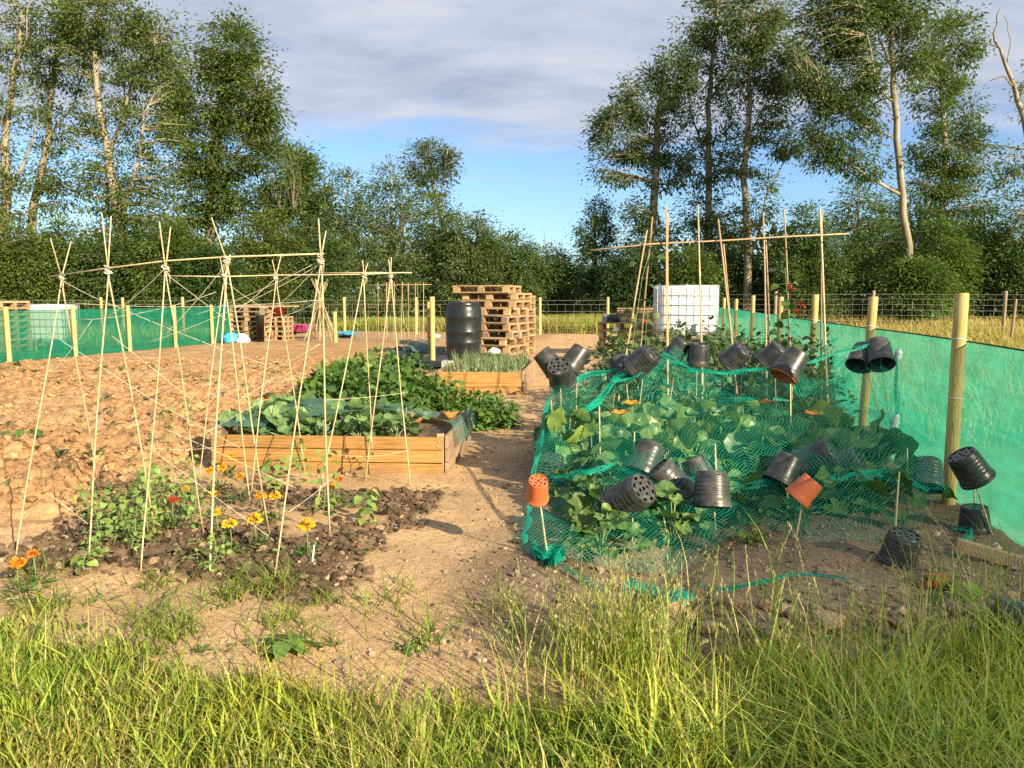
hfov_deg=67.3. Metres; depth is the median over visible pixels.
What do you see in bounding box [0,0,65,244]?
ash tree
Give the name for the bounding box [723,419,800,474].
plant
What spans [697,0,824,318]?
ash tree
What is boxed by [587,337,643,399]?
bean plant
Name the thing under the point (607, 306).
fence post
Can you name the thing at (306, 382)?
potato plant
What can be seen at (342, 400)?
cabbage plant
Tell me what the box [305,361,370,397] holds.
potato plant
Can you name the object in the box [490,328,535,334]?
pallet
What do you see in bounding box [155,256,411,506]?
bean trellis
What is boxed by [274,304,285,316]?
bucket
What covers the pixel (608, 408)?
cabbage plant
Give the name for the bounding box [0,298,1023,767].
ground
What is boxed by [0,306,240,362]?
windbreak fence
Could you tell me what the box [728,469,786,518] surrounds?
squash plant
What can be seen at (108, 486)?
weeds
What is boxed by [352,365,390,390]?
potato plant
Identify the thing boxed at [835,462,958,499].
courgette plant
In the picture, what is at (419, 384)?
potato plant
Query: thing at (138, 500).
pea plant
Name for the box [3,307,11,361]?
fence post
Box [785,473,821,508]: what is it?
plant pot
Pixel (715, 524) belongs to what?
bamboo cane
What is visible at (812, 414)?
squash blossom
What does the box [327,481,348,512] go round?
marigold
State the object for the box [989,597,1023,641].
plant pot
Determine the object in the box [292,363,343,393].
potato plant
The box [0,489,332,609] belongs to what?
chickweed
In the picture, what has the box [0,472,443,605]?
compost crumbs
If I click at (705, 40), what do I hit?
ash tree
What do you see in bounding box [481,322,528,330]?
pallet
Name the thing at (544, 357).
plant pot
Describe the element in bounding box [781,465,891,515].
courgette plant
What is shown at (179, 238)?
hedge bush
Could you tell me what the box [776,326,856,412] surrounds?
bean plant
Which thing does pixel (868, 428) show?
cabbage plant
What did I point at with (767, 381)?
bean plant
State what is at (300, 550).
marigold
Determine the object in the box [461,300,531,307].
pallet
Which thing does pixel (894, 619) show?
earth clods
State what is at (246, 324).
pallet
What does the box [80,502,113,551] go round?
pea plant
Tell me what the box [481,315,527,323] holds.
pallet
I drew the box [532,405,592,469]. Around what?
plant
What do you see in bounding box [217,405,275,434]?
cabbage plant
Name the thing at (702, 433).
cabbage plant
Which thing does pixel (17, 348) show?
pallet
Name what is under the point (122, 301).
fence post
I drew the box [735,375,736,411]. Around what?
bamboo cane
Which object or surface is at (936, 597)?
dock plant
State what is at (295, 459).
pea plant
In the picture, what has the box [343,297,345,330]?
fence post
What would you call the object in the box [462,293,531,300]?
pallet
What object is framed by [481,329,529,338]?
pallet
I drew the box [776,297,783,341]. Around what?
fence post
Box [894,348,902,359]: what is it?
plastic bottle
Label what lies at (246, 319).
pallet
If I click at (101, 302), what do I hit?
fence post
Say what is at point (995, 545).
stone
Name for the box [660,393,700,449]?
cabbage plant
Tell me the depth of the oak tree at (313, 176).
41.76 m
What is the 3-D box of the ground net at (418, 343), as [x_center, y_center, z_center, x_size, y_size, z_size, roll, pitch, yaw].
[-2.460,-0.996,19.758,0.930,0.280,2.908,-1,6,-6]
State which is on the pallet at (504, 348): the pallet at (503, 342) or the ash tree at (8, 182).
the pallet at (503, 342)
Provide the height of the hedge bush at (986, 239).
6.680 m
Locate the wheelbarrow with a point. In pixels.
(299, 328)
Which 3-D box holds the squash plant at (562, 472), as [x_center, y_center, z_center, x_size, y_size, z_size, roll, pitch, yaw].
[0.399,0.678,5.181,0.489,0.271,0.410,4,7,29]
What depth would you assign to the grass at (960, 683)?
2.48 m
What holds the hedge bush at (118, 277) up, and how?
on the ground at (440, 532)
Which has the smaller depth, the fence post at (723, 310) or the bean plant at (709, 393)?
the bean plant at (709, 393)
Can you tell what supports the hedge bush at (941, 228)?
on the ground at (440, 532)
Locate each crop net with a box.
[209,398,476,446]
[512,344,972,609]
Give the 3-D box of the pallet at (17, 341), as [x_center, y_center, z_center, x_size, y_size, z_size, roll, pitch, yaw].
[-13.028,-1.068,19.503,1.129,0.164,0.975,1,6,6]
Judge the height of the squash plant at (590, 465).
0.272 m
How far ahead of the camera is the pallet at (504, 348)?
17.27 m
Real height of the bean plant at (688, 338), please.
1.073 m
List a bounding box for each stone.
[339,575,346,579]
[511,538,520,543]
[851,583,864,590]
[990,542,1001,548]
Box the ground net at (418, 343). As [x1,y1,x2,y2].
[398,339,427,352]
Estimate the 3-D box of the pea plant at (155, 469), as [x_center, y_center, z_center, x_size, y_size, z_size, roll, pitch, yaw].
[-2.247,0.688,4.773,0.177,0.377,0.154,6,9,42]
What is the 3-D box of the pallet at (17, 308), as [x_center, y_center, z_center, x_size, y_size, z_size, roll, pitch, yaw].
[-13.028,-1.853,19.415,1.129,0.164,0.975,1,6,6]
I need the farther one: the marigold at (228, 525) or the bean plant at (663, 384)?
the bean plant at (663, 384)
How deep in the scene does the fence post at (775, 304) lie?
26.03 m
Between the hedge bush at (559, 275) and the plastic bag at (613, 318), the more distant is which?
the hedge bush at (559, 275)
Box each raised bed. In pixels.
[210,410,470,474]
[435,359,534,394]
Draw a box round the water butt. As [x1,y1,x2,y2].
[445,302,481,359]
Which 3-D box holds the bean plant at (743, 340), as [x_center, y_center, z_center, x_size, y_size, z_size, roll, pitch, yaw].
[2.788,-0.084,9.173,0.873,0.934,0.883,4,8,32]
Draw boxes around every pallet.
[0,301,29,307]
[0,307,30,313]
[0,320,30,326]
[0,326,31,332]
[0,332,32,339]
[0,338,32,345]
[0,344,32,352]
[1,313,30,320]
[227,321,278,326]
[228,307,273,311]
[228,316,277,321]
[228,326,278,330]
[230,311,274,316]
[232,330,278,335]
[248,336,278,340]
[266,316,293,321]
[266,321,293,325]
[267,326,292,330]
[267,330,293,335]
[269,335,294,340]
[452,285,521,292]
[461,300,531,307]
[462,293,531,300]
[480,343,527,353]
[480,347,535,354]
[480,350,525,358]
[481,308,527,315]
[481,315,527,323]
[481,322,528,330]
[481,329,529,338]
[481,336,525,345]
[484,334,534,341]
[486,315,535,321]
[487,309,535,314]
[487,321,535,327]
[487,340,535,348]
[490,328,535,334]
[492,302,535,308]
[597,347,636,354]
[598,322,641,330]
[598,330,640,338]
[599,339,638,346]
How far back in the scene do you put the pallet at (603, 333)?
18.65 m
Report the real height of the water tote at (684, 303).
1.291 m
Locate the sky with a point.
(510, 84)
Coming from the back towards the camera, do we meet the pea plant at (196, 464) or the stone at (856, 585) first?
the pea plant at (196, 464)
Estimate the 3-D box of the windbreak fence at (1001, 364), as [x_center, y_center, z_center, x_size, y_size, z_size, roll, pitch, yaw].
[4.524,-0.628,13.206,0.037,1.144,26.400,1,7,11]
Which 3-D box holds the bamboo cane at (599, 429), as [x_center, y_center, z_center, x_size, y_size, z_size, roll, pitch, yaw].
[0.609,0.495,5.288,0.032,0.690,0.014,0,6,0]
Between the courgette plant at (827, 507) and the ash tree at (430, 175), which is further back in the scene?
the ash tree at (430, 175)
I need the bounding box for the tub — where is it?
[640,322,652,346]
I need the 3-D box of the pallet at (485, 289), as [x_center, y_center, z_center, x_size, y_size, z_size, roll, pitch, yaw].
[-0.549,-2.152,17.469,1.305,0.171,1.126,2,7,15]
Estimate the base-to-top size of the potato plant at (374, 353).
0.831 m
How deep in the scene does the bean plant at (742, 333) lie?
10.65 m
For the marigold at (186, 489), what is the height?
0.217 m
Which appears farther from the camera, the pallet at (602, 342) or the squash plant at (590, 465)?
the pallet at (602, 342)
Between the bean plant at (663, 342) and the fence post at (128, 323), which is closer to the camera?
the bean plant at (663, 342)
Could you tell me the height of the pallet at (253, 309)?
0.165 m
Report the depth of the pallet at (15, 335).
19.41 m
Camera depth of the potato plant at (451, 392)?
8.82 m
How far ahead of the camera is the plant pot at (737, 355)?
6.45 m
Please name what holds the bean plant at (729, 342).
on the ground at (440, 532)
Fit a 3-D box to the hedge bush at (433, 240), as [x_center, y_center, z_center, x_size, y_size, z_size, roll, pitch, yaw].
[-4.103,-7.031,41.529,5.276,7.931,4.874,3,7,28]
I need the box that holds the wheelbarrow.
[286,324,326,337]
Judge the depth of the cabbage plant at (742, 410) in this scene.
6.62 m
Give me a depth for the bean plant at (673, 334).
12.22 m
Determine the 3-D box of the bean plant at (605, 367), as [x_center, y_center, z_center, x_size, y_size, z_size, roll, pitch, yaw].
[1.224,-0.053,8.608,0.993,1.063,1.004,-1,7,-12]
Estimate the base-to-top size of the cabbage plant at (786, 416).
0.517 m
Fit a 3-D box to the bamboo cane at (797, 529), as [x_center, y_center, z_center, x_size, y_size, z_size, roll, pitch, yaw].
[1.572,0.750,4.210,0.058,0.372,0.014,0,6,0]
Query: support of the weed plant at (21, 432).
on the ground at (440, 532)
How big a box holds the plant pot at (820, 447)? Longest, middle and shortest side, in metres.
0.235 x 0.235 x 0.220 m
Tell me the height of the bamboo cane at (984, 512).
0.497 m
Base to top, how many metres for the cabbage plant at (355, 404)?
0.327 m
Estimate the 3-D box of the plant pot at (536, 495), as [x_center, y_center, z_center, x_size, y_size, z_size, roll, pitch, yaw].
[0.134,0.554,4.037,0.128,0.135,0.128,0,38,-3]
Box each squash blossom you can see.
[613,409,627,414]
[624,400,640,427]
[756,399,772,415]
[803,410,823,418]
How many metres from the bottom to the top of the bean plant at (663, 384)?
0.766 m
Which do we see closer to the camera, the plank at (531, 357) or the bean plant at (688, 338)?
the bean plant at (688, 338)
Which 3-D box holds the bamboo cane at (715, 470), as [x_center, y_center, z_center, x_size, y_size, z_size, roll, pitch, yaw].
[1.247,0.628,4.700,0.036,0.531,0.013,0,6,0]
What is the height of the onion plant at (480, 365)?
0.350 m
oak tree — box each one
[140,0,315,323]
[249,133,351,322]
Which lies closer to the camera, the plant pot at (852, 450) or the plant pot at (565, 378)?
the plant pot at (852, 450)
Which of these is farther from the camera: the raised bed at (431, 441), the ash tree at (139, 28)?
the ash tree at (139, 28)
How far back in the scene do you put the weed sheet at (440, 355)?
17.76 m
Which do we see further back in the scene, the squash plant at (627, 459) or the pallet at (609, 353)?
the pallet at (609, 353)
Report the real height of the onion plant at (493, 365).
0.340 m
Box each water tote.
[17,303,80,345]
[652,283,718,340]
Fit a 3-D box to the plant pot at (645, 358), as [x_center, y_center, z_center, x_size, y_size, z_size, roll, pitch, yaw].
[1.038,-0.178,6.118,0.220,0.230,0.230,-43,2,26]
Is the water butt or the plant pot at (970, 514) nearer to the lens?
the plant pot at (970, 514)
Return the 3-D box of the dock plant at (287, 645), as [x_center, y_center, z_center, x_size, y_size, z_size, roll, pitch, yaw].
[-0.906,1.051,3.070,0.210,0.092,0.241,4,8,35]
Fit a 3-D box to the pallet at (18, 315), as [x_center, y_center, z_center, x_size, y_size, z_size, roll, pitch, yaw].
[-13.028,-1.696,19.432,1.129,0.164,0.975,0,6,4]
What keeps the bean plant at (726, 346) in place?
on the ground at (440, 532)
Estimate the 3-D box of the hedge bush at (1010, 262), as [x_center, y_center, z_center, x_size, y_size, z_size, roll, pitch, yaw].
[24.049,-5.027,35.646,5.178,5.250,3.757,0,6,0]
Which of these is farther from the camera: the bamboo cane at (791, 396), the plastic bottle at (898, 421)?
the plastic bottle at (898, 421)
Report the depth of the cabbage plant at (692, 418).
5.87 m
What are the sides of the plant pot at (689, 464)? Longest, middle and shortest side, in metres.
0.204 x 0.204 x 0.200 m
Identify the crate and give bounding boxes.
[617,308,632,321]
[636,308,652,321]
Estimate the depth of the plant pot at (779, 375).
6.18 m
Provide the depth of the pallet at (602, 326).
18.63 m
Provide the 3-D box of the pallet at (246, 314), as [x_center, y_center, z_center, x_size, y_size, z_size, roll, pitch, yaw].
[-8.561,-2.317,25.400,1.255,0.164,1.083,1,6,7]
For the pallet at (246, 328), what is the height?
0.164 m
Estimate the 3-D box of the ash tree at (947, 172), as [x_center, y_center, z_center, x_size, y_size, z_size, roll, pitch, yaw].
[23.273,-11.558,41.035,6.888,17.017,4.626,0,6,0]
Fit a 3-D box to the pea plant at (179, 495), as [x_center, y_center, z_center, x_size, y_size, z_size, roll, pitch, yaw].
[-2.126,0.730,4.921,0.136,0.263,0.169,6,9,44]
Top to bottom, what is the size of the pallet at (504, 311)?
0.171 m
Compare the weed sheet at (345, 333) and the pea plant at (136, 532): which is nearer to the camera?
the pea plant at (136, 532)
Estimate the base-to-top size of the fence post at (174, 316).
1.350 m
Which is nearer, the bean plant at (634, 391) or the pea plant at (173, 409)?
the pea plant at (173, 409)
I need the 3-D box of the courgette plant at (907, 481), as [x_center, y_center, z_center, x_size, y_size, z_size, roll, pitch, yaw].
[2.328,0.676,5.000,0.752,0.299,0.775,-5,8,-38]
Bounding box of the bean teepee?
[303,279,338,340]
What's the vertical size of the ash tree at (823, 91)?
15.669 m
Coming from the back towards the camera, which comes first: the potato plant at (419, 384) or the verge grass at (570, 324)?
the verge grass at (570, 324)
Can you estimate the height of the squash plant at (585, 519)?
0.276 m
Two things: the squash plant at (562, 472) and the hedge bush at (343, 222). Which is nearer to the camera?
the squash plant at (562, 472)
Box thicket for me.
[11,221,1020,317]
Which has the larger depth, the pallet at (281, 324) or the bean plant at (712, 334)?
the pallet at (281, 324)
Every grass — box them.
[0,320,339,359]
[0,505,1023,767]
[0,569,1023,767]
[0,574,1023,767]
[332,312,649,333]
[718,313,1023,447]
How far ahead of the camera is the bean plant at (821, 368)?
7.10 m
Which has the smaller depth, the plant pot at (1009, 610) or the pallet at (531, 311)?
the plant pot at (1009, 610)
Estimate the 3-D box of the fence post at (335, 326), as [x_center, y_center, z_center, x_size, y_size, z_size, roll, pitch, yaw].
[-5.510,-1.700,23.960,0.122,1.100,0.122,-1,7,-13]
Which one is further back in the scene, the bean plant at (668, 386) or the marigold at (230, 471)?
the bean plant at (668, 386)
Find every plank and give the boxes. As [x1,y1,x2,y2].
[235,306,299,306]
[488,356,562,358]
[954,538,1023,568]
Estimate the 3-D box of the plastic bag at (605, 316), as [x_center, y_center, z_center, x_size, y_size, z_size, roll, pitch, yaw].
[2.400,-1.646,19.129,0.352,0.228,0.369,0,6,0]
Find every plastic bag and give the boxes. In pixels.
[223,332,237,342]
[235,333,250,342]
[487,347,500,353]
[602,313,609,321]
[607,314,619,321]
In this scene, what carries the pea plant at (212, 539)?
on the ground at (440, 532)
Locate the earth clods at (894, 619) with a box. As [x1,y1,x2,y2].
[0,562,1023,662]
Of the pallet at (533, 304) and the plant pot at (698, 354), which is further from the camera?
the pallet at (533, 304)
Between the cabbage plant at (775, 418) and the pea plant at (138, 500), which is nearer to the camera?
the pea plant at (138, 500)
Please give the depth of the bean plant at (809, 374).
8.32 m
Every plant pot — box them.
[525,474,548,506]
[534,346,562,378]
[547,357,576,392]
[563,343,589,376]
[600,473,655,523]
[608,354,634,384]
[622,344,659,380]
[625,438,664,474]
[646,458,694,509]
[661,336,689,365]
[681,454,712,479]
[685,342,709,366]
[692,470,731,508]
[718,341,751,373]
[754,341,785,370]
[762,451,802,488]
[770,368,796,385]
[771,346,809,384]
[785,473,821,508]
[792,438,840,479]
[830,447,866,480]
[845,341,873,373]
[866,336,895,372]
[877,526,921,570]
[912,456,944,494]
[924,572,948,588]
[947,447,995,489]
[957,503,992,535]
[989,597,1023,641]
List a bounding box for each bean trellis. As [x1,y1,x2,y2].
[15,213,330,575]
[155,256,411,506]
[365,282,431,342]
[590,205,849,408]
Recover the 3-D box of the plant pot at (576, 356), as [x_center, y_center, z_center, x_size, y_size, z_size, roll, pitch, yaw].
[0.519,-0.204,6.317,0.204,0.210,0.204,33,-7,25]
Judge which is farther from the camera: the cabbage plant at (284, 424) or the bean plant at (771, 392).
the bean plant at (771, 392)
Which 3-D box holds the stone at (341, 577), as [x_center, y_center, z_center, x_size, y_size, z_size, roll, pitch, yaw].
[-0.852,0.978,3.864,0.044,0.031,0.042,-2,7,-16]
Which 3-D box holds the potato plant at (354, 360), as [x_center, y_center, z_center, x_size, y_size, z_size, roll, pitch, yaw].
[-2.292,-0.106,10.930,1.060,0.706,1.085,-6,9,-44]
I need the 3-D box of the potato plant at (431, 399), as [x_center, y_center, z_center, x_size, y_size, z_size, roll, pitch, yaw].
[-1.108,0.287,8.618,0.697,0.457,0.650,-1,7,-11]
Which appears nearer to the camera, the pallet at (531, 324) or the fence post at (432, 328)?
the fence post at (432, 328)
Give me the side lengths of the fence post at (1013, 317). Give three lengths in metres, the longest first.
1.510 x 0.071 x 0.071 m
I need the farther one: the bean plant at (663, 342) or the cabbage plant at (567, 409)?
the bean plant at (663, 342)
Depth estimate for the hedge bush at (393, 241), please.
39.95 m
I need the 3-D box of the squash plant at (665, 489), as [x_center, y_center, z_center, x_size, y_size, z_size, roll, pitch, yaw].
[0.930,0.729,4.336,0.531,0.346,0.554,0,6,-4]
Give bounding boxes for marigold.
[1,556,44,602]
[16,549,59,592]
[158,497,186,529]
[173,485,201,515]
[199,466,222,494]
[203,490,229,521]
[203,508,236,541]
[214,464,237,495]
[214,517,248,556]
[222,453,241,478]
[226,473,249,502]
[237,512,268,554]
[247,491,272,525]
[263,490,289,522]
[292,517,324,557]
[325,476,350,504]
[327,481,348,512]
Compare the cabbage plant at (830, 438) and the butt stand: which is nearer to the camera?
the cabbage plant at (830, 438)
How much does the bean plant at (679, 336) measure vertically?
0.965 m
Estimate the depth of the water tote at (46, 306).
20.00 m
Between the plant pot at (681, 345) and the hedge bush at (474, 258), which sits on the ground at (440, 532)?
the hedge bush at (474, 258)
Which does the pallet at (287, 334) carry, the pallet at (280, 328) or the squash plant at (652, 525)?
the pallet at (280, 328)
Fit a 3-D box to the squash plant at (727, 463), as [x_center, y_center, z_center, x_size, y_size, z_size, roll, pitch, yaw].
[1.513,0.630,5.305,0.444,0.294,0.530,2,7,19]
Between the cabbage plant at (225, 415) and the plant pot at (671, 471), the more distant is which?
the cabbage plant at (225, 415)
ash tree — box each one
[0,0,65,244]
[6,0,109,303]
[31,0,213,322]
[391,136,466,268]
[572,37,716,302]
[661,0,758,274]
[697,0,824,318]
[771,0,965,318]
[888,0,1007,261]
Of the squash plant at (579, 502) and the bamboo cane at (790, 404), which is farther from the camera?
the bamboo cane at (790, 404)
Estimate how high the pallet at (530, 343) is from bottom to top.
0.164 m
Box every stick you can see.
[704,593,723,596]
[832,582,853,586]
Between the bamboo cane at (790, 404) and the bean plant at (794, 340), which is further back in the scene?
the bean plant at (794, 340)
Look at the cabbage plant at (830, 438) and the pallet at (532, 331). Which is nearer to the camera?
the cabbage plant at (830, 438)
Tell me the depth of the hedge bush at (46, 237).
35.22 m
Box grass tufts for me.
[0,540,574,671]
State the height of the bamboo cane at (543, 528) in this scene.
0.442 m
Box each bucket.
[50,339,71,352]
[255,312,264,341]
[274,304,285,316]
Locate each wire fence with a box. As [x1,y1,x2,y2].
[83,300,605,330]
[724,294,1023,336]
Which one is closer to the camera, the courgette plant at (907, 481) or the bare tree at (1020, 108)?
the courgette plant at (907, 481)
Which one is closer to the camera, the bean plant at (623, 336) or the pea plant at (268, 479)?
the pea plant at (268, 479)
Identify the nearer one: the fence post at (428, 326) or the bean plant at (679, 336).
the bean plant at (679, 336)
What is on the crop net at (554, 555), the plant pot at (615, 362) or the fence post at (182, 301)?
the plant pot at (615, 362)
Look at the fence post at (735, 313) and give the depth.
19.20 m
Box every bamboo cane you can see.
[540,507,547,549]
[599,406,600,453]
[713,507,716,540]
[714,444,717,521]
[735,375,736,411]
[790,384,791,429]
[791,386,792,410]
[793,504,802,546]
[864,361,891,460]
[880,358,894,455]
[894,472,899,525]
[976,489,992,533]
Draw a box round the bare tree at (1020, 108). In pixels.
[973,7,1023,228]
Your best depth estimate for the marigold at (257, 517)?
4.28 m
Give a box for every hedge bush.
[0,210,70,305]
[19,207,109,320]
[61,221,158,325]
[117,212,209,325]
[155,234,255,328]
[214,196,311,323]
[268,211,365,324]
[299,161,391,322]
[340,154,435,318]
[394,179,475,317]
[430,204,515,315]
[471,224,558,310]
[526,230,586,315]
[560,191,630,315]
[584,239,669,316]
[643,236,737,315]
[710,244,785,319]
[751,198,864,319]
[808,172,918,319]
[843,249,974,324]
[864,184,948,314]
[896,212,1004,320]
[944,196,1023,318]
[977,227,1023,319]
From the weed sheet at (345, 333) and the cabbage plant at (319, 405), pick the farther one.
the weed sheet at (345, 333)
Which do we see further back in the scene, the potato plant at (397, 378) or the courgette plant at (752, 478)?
the potato plant at (397, 378)
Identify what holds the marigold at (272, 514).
on the ground at (440, 532)
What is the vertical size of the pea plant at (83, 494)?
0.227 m
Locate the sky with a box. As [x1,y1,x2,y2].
[0,0,1023,296]
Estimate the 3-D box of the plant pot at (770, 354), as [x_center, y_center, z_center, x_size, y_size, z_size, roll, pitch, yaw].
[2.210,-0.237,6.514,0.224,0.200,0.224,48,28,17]
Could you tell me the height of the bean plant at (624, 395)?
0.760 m
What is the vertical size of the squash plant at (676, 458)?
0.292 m
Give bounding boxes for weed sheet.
[337,331,358,335]
[374,346,447,366]
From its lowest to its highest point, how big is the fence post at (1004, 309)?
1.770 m
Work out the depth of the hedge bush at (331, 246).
37.28 m
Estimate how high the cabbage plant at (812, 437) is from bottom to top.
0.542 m
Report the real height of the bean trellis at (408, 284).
1.884 m
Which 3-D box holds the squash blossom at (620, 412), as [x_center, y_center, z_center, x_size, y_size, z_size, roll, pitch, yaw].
[0.838,0.468,5.981,0.159,0.534,0.136,0,6,0]
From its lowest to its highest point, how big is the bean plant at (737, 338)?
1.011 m
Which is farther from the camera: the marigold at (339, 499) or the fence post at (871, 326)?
the fence post at (871, 326)
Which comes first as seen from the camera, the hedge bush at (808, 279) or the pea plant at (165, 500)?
the pea plant at (165, 500)
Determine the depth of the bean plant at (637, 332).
8.16 m
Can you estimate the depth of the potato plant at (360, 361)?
10.60 m
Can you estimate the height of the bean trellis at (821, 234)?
2.395 m
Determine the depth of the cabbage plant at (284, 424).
6.34 m
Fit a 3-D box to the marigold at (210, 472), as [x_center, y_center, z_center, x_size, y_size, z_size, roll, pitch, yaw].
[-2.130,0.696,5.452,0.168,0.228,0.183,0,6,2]
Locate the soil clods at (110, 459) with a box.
[0,356,336,525]
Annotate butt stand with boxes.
[441,358,485,367]
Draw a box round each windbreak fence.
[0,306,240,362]
[718,307,1023,545]
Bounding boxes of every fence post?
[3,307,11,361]
[70,306,77,356]
[99,297,103,331]
[121,297,125,330]
[126,305,131,351]
[172,305,176,347]
[181,297,185,333]
[209,305,213,343]
[333,312,337,341]
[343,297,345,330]
[416,297,417,334]
[427,302,429,353]
[429,297,434,359]
[538,297,540,334]
[606,297,608,333]
[722,298,725,339]
[733,299,737,337]
[750,295,754,351]
[773,291,777,322]
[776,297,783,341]
[809,294,819,378]
[858,297,877,426]
[941,293,968,504]
[1001,291,1007,332]
[1010,299,1017,344]
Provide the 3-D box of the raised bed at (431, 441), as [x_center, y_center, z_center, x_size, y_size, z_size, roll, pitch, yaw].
[-1.425,0.483,6.822,1.967,0.339,1.400,1,6,5]
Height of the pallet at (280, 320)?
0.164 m
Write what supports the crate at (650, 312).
on the pallet at (602, 326)
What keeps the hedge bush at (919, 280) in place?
on the ground at (440, 532)
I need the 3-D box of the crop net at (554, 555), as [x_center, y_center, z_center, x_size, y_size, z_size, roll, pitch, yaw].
[1.587,0.343,5.190,3.409,1.102,3.890,0,6,0]
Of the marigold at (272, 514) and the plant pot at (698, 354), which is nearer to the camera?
the marigold at (272, 514)
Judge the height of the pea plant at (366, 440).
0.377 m
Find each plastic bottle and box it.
[889,411,899,429]
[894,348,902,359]
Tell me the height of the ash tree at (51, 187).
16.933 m
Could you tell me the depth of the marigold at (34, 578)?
3.73 m
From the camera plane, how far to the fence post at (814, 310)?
9.71 m
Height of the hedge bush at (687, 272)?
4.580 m
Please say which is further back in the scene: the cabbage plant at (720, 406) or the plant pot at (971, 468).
the cabbage plant at (720, 406)
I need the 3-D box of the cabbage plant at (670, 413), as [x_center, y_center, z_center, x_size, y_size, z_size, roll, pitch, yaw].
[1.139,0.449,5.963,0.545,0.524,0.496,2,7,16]
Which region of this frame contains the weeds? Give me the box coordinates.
[0,360,891,657]
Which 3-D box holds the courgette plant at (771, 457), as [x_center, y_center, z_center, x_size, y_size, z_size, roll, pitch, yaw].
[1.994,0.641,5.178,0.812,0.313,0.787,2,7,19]
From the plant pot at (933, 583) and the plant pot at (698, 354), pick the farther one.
the plant pot at (698, 354)
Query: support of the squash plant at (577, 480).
on the ground at (440, 532)
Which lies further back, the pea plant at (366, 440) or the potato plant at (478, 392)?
the potato plant at (478, 392)
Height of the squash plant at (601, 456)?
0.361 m
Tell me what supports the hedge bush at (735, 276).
on the ground at (440, 532)
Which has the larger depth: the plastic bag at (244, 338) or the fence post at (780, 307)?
the plastic bag at (244, 338)
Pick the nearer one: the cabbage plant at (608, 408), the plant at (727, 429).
the plant at (727, 429)
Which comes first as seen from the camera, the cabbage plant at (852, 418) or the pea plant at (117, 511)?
the pea plant at (117, 511)
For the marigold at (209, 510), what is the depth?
4.82 m
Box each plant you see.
[0,428,44,437]
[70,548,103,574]
[72,480,97,514]
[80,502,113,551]
[90,489,112,535]
[97,495,126,531]
[109,487,137,541]
[119,518,151,550]
[123,469,153,530]
[134,498,162,541]
[135,464,162,519]
[147,465,170,513]
[150,468,178,525]
[157,402,175,443]
[168,477,195,516]
[177,454,200,497]
[181,485,208,528]
[182,400,195,421]
[182,535,209,564]
[198,530,231,571]
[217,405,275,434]
[244,400,293,429]
[253,405,321,435]
[260,454,289,489]
[261,631,321,660]
[269,392,315,416]
[286,403,330,431]
[288,436,311,485]
[290,361,355,396]
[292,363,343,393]
[296,412,350,435]
[304,371,362,407]
[305,356,371,390]
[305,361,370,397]
[308,448,341,515]
[315,397,346,425]
[320,367,408,403]
[322,397,376,430]
[329,352,372,368]
[334,413,391,435]
[347,397,387,413]
[349,489,379,524]
[350,358,391,371]
[352,345,411,369]
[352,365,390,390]
[356,353,412,382]
[356,402,418,429]
[357,364,437,409]
[358,432,377,477]
[369,413,425,436]
[375,372,423,395]
[379,384,436,410]
[384,400,430,425]
[390,352,435,390]
[391,639,427,656]
[393,389,438,411]
[402,368,464,411]
[419,375,477,411]
[440,395,491,430]
[452,355,463,371]
[455,387,503,423]
[459,355,472,371]
[471,389,524,430]
[474,356,482,371]
[487,356,500,371]
[501,354,509,371]
[519,348,526,368]
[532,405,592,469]
[533,377,619,445]
[533,404,578,440]
[542,394,607,445]
[546,419,625,482]
[548,467,598,501]
[549,471,626,515]
[555,483,636,540]
[561,503,650,559]
[568,369,624,411]
[570,451,664,502]
[572,463,618,488]
[579,321,648,403]
[579,413,633,471]
[583,333,661,410]
[583,379,656,411]
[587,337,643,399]
[594,404,616,414]
[598,404,643,421]
[599,501,675,538]
[602,412,663,475]
[606,379,660,406]
[612,252,665,402]
[613,451,630,476]
[625,405,666,436]
[630,302,659,400]
[633,480,723,549]
[635,371,695,408]
[635,409,682,454]
[638,417,702,459]
[639,329,725,408]
[643,366,714,407]
[644,326,700,398]
[647,318,700,383]
[651,321,692,369]
[654,331,695,373]
[655,341,718,399]
[656,336,694,387]
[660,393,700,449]
[662,429,720,464]
[670,454,710,465]
[676,374,746,409]
[676,475,758,526]
[677,400,729,458]
[677,455,698,512]
[688,316,729,347]
[690,474,798,521]
[697,399,741,459]
[698,329,778,405]
[699,326,755,386]
[700,324,763,395]
[700,331,759,397]
[700,410,764,467]
[703,325,729,346]
[704,328,749,374]
[711,454,757,496]
[713,337,770,402]
[714,461,783,500]
[717,399,724,418]
[719,398,760,417]
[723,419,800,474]
[728,366,795,412]
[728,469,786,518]
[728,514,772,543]
[731,472,850,527]
[737,373,812,417]
[742,317,796,374]
[751,406,783,422]
[757,326,818,393]
[757,333,795,387]
[758,453,870,501]
[759,339,817,396]
[761,409,795,443]
[763,418,818,464]
[764,406,789,414]
[768,269,805,404]
[769,399,837,428]
[773,345,847,417]
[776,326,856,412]
[777,413,806,418]
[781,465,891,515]
[784,363,862,416]
[801,446,902,500]
[817,427,864,452]
[824,470,928,526]
[832,410,850,426]
[832,424,889,464]
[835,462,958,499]
[847,413,854,426]
[848,409,918,472]
[915,575,982,605]
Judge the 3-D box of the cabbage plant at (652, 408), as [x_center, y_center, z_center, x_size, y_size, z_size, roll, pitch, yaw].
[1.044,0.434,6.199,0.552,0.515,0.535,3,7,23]
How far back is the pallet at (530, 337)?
19.15 m

